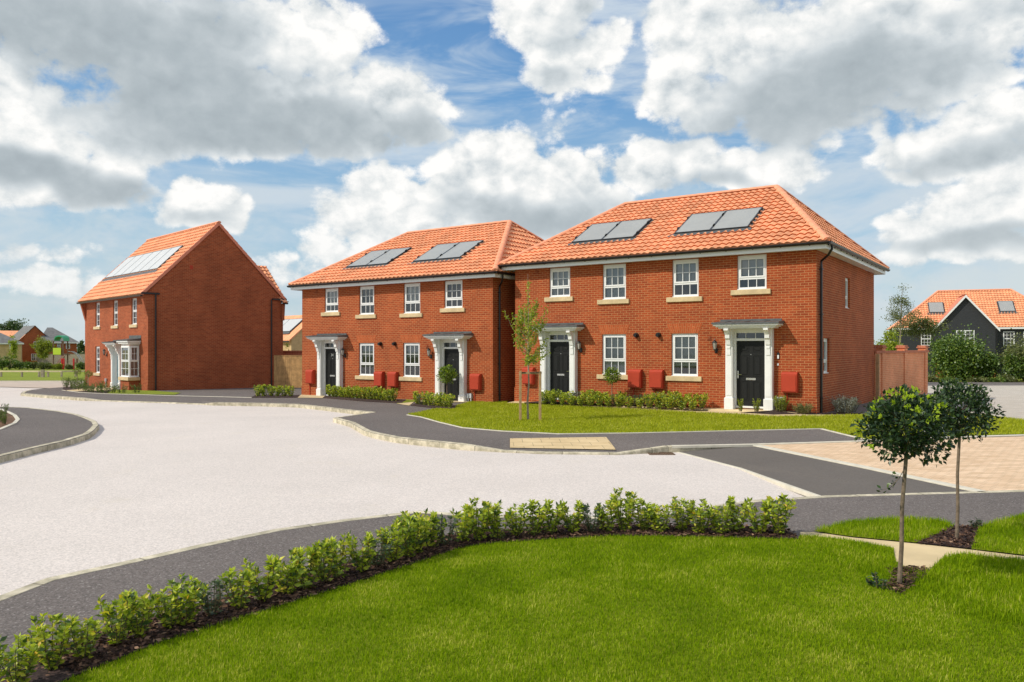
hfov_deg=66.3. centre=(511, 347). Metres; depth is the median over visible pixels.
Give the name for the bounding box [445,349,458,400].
door
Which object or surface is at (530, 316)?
young tree
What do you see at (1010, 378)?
bush
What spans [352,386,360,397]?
laurel plant
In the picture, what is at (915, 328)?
birch tree
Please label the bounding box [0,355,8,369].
bush
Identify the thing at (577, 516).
laurel plant
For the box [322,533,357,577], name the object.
laurel plant
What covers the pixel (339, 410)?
kerb
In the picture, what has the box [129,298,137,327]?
window
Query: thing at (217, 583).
laurel plant
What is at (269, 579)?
laurel plant
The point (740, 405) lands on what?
rosemary bush
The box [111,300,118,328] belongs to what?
window
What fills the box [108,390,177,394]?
verge grass
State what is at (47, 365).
bush
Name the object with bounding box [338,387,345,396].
laurel plant
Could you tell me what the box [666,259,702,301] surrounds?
window
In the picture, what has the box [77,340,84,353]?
oak tree
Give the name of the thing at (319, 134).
sky
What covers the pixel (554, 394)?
laurel plant
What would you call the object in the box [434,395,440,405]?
laurel plant
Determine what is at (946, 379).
bush
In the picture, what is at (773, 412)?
bed
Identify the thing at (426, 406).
bed
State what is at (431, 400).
laurel plant
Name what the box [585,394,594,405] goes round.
laurel plant
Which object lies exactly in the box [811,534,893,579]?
long grass
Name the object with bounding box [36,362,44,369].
bush
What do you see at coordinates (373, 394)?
laurel plant
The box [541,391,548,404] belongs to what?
laurel plant
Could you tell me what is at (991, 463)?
driveway
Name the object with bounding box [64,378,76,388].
hebe shrub
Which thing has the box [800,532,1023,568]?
stepping path
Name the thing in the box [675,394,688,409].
laurel plant
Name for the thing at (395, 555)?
laurel plant
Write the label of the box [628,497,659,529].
laurel plant
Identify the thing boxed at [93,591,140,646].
laurel plant
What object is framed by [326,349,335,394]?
door
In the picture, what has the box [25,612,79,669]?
laurel plant
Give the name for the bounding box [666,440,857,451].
kerb
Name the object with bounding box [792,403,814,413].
shrub
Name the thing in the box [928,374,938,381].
bush
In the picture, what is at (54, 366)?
bush
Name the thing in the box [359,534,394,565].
laurel plant
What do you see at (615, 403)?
laurel plant
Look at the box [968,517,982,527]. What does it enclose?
dark seedling
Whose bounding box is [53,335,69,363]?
play tower
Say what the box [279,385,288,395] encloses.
laurel plant
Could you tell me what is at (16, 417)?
edging kerb
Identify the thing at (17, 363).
bush
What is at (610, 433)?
edging kerb
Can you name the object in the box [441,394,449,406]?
laurel plant
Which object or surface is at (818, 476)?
side road
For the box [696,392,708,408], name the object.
laurel plant
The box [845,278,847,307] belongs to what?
window
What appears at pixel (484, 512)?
laurel plant
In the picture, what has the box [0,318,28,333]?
oak tree
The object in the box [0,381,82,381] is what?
kerb
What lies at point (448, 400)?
laurel plant
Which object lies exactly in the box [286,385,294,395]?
laurel plant
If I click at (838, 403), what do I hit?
lavender bush
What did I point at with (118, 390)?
hebe shrub
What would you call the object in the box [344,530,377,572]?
laurel plant
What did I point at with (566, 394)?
laurel plant
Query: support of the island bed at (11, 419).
on the island pavement at (33, 427)
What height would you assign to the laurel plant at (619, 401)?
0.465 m
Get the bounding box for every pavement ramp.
[86,397,211,403]
[467,437,661,453]
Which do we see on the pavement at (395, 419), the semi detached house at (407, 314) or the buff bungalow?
the semi detached house at (407, 314)
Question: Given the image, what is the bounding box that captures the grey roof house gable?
[13,325,45,362]
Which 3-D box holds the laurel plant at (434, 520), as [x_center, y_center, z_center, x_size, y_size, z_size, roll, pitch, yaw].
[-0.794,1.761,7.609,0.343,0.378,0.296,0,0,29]
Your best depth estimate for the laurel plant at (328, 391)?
33.83 m
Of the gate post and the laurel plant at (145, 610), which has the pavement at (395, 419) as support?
the gate post
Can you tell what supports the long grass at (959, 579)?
on the lawn front at (712, 677)
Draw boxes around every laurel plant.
[0,632,46,681]
[0,650,6,679]
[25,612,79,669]
[57,616,102,659]
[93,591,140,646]
[117,584,158,637]
[150,581,194,628]
[166,573,208,624]
[192,579,232,616]
[218,566,255,609]
[241,554,279,601]
[254,385,259,395]
[258,384,268,395]
[265,384,275,395]
[273,385,281,395]
[275,550,305,593]
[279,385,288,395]
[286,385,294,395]
[291,542,326,589]
[304,539,341,581]
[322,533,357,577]
[325,384,333,395]
[332,385,340,396]
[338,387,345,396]
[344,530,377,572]
[345,386,351,397]
[348,385,358,397]
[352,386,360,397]
[356,387,363,397]
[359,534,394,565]
[360,387,366,398]
[363,387,371,398]
[366,387,373,398]
[370,387,378,399]
[373,386,382,399]
[374,520,413,561]
[377,388,385,399]
[384,389,392,400]
[388,388,397,400]
[392,510,424,557]
[402,512,430,552]
[413,391,422,403]
[413,508,447,547]
[417,394,424,403]
[421,391,429,404]
[425,392,434,404]
[428,392,437,405]
[432,513,456,544]
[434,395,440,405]
[437,392,445,405]
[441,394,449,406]
[444,393,454,406]
[449,505,477,541]
[462,497,493,539]
[483,500,511,538]
[504,503,529,535]
[521,499,550,534]
[535,498,566,533]
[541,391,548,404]
[547,389,559,402]
[547,392,557,403]
[558,393,566,404]
[559,498,584,532]
[565,390,574,403]
[566,394,575,405]
[571,391,580,403]
[576,395,584,405]
[580,389,588,404]
[580,502,606,532]
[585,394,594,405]
[586,389,597,403]
[593,391,603,404]
[593,500,619,531]
[594,393,603,406]
[603,391,612,403]
[604,395,613,406]
[607,487,638,529]
[610,394,618,405]
[614,394,624,407]
[617,390,626,405]
[624,396,633,407]
[626,394,636,405]
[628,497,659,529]
[635,397,643,407]
[643,393,655,408]
[646,504,671,532]
[653,395,665,408]
[661,390,672,406]
[663,395,675,408]
[669,496,696,529]
[670,391,681,407]
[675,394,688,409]
[685,498,714,533]
[687,393,698,406]
[687,398,697,409]
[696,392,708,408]
[706,505,732,533]
[720,495,752,531]
[743,499,771,532]
[765,493,796,534]
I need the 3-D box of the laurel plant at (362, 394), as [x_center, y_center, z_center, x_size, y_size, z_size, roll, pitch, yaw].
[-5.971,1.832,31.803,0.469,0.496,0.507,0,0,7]
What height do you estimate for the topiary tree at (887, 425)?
1.707 m
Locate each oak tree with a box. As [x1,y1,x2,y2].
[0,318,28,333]
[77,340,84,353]
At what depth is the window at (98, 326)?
45.75 m
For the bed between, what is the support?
on the pavement at (395, 419)
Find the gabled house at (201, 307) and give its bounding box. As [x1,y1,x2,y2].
[77,221,288,390]
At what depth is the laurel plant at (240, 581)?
5.80 m
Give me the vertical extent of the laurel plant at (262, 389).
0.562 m
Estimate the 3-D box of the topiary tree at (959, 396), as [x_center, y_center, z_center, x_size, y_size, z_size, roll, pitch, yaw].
[4.532,1.141,7.984,0.820,1.699,0.796,0,0,0]
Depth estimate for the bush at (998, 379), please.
54.54 m
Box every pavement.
[0,407,98,456]
[21,382,1023,445]
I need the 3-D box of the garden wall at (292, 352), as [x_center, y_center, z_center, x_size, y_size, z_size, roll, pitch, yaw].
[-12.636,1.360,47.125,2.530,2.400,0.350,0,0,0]
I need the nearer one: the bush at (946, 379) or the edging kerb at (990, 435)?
the edging kerb at (990, 435)
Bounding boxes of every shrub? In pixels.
[0,403,8,414]
[0,410,7,424]
[62,377,68,387]
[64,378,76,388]
[70,378,80,389]
[75,378,87,390]
[87,383,96,391]
[99,383,110,392]
[103,385,116,392]
[117,384,127,392]
[130,383,140,392]
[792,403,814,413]
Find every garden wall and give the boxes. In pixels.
[283,351,301,354]
[874,345,928,399]
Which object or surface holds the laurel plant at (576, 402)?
on the bed at (627, 404)
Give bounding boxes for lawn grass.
[816,514,954,541]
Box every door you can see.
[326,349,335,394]
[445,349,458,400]
[550,342,568,396]
[737,341,764,406]
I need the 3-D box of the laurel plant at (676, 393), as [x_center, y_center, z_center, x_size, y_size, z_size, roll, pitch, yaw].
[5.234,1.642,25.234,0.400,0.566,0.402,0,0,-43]
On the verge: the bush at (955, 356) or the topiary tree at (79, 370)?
the bush at (955, 356)
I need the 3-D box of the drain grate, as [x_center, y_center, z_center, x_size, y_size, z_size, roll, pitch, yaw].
[2.923,2.084,15.384,0.500,0.042,0.320,0,0,0]
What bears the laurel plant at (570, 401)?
on the lawn at (657, 423)
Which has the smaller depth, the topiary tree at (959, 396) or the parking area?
the topiary tree at (959, 396)
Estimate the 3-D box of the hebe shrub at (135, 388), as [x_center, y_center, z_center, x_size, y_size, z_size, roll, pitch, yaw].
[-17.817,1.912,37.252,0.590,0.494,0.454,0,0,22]
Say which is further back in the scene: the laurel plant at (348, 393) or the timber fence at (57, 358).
the timber fence at (57, 358)
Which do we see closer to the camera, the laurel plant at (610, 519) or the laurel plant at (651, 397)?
the laurel plant at (610, 519)
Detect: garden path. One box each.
[397,400,467,404]
[507,401,850,416]
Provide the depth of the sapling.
106.88 m
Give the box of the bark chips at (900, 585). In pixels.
[885,565,929,594]
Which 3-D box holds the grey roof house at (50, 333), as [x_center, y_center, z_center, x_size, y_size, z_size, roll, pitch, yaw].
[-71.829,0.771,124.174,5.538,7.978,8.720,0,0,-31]
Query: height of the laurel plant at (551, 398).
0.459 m
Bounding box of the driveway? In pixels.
[763,436,1023,490]
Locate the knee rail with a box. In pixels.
[0,370,84,376]
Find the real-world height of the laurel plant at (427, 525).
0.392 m
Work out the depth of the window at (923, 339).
68.93 m
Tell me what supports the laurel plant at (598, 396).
on the lawn at (657, 423)
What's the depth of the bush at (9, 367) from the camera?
97.82 m
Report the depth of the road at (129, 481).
12.21 m
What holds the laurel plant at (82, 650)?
on the hedge bed at (41, 674)
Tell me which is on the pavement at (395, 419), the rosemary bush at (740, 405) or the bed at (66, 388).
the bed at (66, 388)
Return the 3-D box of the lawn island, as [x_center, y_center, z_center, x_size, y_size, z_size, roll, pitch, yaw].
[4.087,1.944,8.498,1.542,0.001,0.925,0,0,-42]
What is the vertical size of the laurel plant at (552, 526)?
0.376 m
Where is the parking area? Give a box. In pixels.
[925,385,1023,419]
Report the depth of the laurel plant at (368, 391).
31.37 m
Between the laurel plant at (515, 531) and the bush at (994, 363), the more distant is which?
the bush at (994, 363)
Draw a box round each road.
[0,387,806,594]
[682,446,966,495]
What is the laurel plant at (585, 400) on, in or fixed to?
on the bed at (627, 404)
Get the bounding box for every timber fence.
[37,354,84,365]
[274,355,301,387]
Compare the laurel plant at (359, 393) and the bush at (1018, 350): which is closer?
the laurel plant at (359, 393)
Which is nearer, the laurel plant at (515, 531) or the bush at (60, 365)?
the laurel plant at (515, 531)
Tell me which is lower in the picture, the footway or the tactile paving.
the footway
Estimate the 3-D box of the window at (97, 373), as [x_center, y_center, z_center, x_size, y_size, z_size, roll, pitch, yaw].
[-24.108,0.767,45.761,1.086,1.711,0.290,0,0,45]
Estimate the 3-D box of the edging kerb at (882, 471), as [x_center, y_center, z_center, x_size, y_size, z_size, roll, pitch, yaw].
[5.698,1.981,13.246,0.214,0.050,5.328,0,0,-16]
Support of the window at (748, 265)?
in the semi detached house at (726, 299)
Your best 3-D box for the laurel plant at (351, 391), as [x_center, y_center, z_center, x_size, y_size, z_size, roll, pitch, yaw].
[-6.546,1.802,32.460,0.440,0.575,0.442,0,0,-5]
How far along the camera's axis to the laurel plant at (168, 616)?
5.39 m
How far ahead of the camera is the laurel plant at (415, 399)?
28.08 m
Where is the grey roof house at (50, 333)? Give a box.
[38,327,78,353]
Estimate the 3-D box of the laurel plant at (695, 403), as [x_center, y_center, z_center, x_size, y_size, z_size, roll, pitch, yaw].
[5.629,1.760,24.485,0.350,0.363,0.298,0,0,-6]
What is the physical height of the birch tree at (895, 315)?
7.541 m
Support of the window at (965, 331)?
in the black clad house at (995, 315)
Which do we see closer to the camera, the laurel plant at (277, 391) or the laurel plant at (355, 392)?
the laurel plant at (355, 392)
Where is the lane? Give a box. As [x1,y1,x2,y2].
[0,382,83,387]
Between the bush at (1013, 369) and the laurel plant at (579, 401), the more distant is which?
the bush at (1013, 369)
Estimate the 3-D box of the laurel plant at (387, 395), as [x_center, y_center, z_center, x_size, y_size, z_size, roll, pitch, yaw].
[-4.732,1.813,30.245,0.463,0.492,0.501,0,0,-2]
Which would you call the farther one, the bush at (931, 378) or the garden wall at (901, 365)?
the bush at (931, 378)
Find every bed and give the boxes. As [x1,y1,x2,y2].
[0,411,15,427]
[0,525,797,681]
[62,386,110,392]
[323,395,404,402]
[411,402,455,408]
[524,401,708,410]
[740,410,860,414]
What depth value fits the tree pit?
7.95 m
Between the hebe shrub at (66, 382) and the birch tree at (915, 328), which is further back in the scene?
the birch tree at (915, 328)
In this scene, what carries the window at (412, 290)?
in the semi detached house at (407, 314)
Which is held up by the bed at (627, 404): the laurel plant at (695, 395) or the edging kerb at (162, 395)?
the laurel plant at (695, 395)
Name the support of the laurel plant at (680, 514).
on the hedge bed at (41, 674)
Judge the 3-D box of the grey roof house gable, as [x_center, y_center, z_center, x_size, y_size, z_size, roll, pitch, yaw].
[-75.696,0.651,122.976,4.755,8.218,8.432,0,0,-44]
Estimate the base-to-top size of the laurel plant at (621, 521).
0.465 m
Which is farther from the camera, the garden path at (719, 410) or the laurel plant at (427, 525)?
the garden path at (719, 410)
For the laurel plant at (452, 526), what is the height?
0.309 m
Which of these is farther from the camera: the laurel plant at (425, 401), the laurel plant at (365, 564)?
the laurel plant at (425, 401)
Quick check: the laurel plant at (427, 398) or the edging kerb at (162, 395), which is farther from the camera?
the edging kerb at (162, 395)
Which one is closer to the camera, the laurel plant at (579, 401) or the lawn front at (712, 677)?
the lawn front at (712, 677)
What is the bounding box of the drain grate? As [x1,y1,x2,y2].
[648,452,674,454]
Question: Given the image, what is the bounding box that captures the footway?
[0,492,1023,668]
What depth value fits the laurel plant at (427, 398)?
27.39 m
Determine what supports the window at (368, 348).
in the semi detached house at (407, 314)
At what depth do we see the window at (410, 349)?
31.87 m
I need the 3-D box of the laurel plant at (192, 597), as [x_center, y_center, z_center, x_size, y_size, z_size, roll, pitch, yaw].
[-2.280,1.776,5.502,0.292,0.346,0.316,0,0,-34]
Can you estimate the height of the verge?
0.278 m
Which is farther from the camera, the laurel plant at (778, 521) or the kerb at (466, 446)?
the kerb at (466, 446)
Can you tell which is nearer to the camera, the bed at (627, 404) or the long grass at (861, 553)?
the long grass at (861, 553)
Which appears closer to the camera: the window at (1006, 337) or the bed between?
the bed between
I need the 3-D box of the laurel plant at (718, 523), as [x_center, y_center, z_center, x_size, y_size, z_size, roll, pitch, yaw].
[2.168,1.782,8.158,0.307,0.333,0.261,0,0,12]
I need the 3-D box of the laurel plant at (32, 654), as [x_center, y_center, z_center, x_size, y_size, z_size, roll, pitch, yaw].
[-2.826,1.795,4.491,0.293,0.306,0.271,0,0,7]
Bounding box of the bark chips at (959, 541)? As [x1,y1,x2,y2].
[915,524,981,548]
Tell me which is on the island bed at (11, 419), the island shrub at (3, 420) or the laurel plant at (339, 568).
the island shrub at (3, 420)
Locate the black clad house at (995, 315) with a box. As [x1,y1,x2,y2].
[887,288,1023,377]
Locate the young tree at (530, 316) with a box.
[502,279,550,418]
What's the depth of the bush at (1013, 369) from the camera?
55.24 m
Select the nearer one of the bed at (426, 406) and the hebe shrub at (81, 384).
the bed at (426, 406)
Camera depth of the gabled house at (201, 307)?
42.90 m
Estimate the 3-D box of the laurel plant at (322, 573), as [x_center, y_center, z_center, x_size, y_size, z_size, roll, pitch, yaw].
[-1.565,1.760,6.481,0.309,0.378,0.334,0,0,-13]
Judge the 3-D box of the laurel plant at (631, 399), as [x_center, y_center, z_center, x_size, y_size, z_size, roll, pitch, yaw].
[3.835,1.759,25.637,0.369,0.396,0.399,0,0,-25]
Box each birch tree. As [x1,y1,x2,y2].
[29,334,56,362]
[879,283,925,344]
[896,313,951,344]
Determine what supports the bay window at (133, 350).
in the gabled house at (201, 307)
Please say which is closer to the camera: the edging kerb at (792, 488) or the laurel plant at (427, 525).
the laurel plant at (427, 525)
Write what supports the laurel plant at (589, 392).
on the bed at (627, 404)
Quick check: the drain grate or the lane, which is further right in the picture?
the drain grate
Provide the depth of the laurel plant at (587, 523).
8.21 m
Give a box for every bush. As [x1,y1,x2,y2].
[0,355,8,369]
[3,355,16,369]
[11,360,24,369]
[20,360,31,369]
[29,361,38,369]
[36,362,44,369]
[43,362,52,369]
[51,363,58,369]
[56,363,63,369]
[64,363,73,369]
[74,361,84,369]
[737,399,743,410]
[752,398,760,411]
[773,395,789,411]
[826,393,858,412]
[835,395,859,411]
[874,328,902,350]
[925,323,996,380]
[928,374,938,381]
[939,377,959,381]
[966,376,988,381]
[969,351,1006,378]
[988,374,1006,381]
[995,328,1023,380]
[998,352,1023,380]
[998,373,1017,381]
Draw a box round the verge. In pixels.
[928,377,1023,381]
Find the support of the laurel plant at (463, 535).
on the hedge bed at (41, 674)
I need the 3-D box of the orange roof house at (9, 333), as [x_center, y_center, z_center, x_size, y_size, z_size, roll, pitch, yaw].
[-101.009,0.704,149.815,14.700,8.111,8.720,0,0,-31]
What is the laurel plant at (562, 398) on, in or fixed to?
on the lawn at (657, 423)
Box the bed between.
[252,395,298,397]
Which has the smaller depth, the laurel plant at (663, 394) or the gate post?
the laurel plant at (663, 394)
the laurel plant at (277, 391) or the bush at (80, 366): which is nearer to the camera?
the laurel plant at (277, 391)
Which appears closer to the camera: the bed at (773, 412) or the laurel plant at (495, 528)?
the laurel plant at (495, 528)
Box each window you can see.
[31,354,36,359]
[93,303,99,329]
[93,346,99,375]
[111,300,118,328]
[120,346,128,376]
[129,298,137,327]
[129,346,138,376]
[321,288,339,315]
[355,286,375,318]
[355,343,373,379]
[399,283,422,317]
[399,343,421,380]
[440,280,464,312]
[544,267,572,301]
[597,264,629,304]
[597,334,627,379]
[665,333,701,381]
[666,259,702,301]
[731,254,770,294]
[824,338,828,373]
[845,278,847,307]
[921,332,930,345]
[956,330,974,343]
[1003,331,1014,345]
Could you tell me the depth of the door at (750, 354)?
24.33 m
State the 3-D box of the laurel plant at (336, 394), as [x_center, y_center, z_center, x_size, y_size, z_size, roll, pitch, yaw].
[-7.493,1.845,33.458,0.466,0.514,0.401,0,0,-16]
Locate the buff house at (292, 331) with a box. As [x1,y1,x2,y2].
[283,315,301,350]
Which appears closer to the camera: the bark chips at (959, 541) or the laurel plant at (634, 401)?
the bark chips at (959, 541)
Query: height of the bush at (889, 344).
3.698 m
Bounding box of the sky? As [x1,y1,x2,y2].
[0,0,1023,347]
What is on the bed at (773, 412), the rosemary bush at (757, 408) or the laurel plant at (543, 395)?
the rosemary bush at (757, 408)
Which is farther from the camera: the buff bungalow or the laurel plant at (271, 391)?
the buff bungalow
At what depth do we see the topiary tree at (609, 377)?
26.07 m
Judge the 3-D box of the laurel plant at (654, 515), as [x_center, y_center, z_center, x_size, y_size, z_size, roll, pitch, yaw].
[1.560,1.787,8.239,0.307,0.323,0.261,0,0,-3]
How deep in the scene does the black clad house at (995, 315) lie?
67.61 m
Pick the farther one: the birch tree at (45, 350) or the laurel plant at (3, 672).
the birch tree at (45, 350)
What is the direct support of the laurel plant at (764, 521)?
on the hedge bed at (41, 674)
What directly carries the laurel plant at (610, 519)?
on the hedge bed at (41, 674)
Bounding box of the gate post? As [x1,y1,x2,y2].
[876,354,878,399]
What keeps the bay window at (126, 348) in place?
in the gabled house at (201, 307)
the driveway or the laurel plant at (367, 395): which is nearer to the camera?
the driveway
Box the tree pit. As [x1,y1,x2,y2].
[917,526,977,547]
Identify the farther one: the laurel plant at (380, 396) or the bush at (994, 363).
the bush at (994, 363)
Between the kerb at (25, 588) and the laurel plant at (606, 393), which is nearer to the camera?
the kerb at (25, 588)
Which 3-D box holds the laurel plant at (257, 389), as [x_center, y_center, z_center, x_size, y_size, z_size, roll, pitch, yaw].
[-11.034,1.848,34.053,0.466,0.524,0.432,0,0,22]
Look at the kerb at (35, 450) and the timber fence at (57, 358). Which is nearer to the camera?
the kerb at (35, 450)
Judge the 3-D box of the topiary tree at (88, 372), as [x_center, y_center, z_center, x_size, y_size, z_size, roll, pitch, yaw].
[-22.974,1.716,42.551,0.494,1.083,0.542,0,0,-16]
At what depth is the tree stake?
20.98 m
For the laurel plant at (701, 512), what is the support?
on the hedge bed at (41, 674)
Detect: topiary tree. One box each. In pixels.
[73,368,80,381]
[84,370,92,386]
[436,364,458,393]
[603,366,621,405]
[849,384,968,583]
[927,377,1005,538]
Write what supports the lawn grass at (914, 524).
on the lawn island
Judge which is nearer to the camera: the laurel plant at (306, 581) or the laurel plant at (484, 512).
the laurel plant at (306, 581)
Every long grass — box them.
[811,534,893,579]
[914,549,1023,626]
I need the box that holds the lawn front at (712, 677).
[67,535,1023,681]
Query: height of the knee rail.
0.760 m
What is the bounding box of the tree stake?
[519,371,541,420]
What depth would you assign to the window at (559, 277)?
28.28 m
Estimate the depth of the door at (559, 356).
28.25 m
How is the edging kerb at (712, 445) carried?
on the pavement at (395, 419)
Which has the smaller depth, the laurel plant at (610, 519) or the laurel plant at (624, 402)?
the laurel plant at (610, 519)
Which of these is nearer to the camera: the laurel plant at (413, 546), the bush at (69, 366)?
the laurel plant at (413, 546)
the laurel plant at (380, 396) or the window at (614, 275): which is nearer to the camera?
the window at (614, 275)
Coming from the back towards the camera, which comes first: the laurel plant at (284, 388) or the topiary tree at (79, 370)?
the topiary tree at (79, 370)
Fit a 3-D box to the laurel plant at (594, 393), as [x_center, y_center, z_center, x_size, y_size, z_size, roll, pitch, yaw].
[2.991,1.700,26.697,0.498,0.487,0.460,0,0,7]
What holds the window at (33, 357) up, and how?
in the grey roof house gable
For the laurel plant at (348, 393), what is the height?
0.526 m
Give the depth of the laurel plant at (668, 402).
24.86 m
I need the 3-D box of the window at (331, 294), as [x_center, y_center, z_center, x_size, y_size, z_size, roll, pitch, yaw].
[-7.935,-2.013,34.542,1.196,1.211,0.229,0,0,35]
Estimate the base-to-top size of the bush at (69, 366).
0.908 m
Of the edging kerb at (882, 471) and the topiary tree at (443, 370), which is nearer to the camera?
the edging kerb at (882, 471)
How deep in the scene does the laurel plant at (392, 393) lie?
30.07 m
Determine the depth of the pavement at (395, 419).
19.31 m
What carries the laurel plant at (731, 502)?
on the hedge bed at (41, 674)
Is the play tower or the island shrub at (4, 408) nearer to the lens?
the island shrub at (4, 408)
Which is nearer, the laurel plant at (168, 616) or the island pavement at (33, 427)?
the laurel plant at (168, 616)
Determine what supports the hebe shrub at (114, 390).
on the verge grass at (149, 392)
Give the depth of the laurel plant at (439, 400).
26.72 m
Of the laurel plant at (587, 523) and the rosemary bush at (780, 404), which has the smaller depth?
the laurel plant at (587, 523)
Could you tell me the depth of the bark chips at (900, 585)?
6.58 m
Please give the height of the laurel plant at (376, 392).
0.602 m
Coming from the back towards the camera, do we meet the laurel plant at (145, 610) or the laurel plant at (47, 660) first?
the laurel plant at (145, 610)
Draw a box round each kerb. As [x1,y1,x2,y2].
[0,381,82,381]
[0,406,98,462]
[0,409,19,429]
[0,490,1023,600]
[21,390,372,413]
[64,390,251,397]
[333,412,667,454]
[409,415,821,433]
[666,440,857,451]
[671,440,866,447]
[677,452,820,496]
[753,445,984,490]
[821,428,864,439]
[868,434,1023,439]
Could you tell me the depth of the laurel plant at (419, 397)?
27.84 m
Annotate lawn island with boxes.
[815,519,951,541]
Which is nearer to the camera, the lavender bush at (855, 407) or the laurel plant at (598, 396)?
the lavender bush at (855, 407)
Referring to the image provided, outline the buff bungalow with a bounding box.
[0,333,23,366]
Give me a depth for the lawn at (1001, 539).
7.79 m
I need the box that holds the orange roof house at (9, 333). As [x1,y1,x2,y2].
[0,331,21,339]
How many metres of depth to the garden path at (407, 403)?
28.64 m
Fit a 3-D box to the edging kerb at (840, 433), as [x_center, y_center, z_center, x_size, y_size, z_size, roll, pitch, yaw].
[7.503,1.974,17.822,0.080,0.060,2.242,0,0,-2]
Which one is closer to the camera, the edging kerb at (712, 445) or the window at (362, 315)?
the edging kerb at (712, 445)
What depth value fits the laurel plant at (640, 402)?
25.43 m
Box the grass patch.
[402,399,420,402]
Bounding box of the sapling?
[7,335,18,364]
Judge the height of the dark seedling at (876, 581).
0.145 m
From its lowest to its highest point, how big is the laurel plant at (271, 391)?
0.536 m
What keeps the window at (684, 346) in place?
in the semi detached house at (726, 299)
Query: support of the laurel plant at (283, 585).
on the hedge bed at (41, 674)
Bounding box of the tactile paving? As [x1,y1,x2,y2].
[510,437,615,449]
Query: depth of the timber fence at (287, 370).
42.99 m
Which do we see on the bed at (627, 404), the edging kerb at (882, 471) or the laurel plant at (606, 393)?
the laurel plant at (606, 393)
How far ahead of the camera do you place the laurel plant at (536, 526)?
8.12 m
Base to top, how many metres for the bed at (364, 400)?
0.142 m
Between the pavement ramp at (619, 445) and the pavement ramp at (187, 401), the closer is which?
the pavement ramp at (619, 445)
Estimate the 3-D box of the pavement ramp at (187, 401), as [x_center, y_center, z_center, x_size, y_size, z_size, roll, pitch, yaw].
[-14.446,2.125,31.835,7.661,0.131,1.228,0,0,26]
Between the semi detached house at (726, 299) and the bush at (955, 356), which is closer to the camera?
the semi detached house at (726, 299)
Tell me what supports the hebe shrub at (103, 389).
on the bed at (66, 388)
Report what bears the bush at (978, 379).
on the verge
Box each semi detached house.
[287,220,543,401]
[498,185,889,412]
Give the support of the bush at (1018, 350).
on the verge
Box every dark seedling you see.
[866,572,887,589]
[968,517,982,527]
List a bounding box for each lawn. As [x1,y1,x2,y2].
[409,401,1022,438]
[971,514,1023,554]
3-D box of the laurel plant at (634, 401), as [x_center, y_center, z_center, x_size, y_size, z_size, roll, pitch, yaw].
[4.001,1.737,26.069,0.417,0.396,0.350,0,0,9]

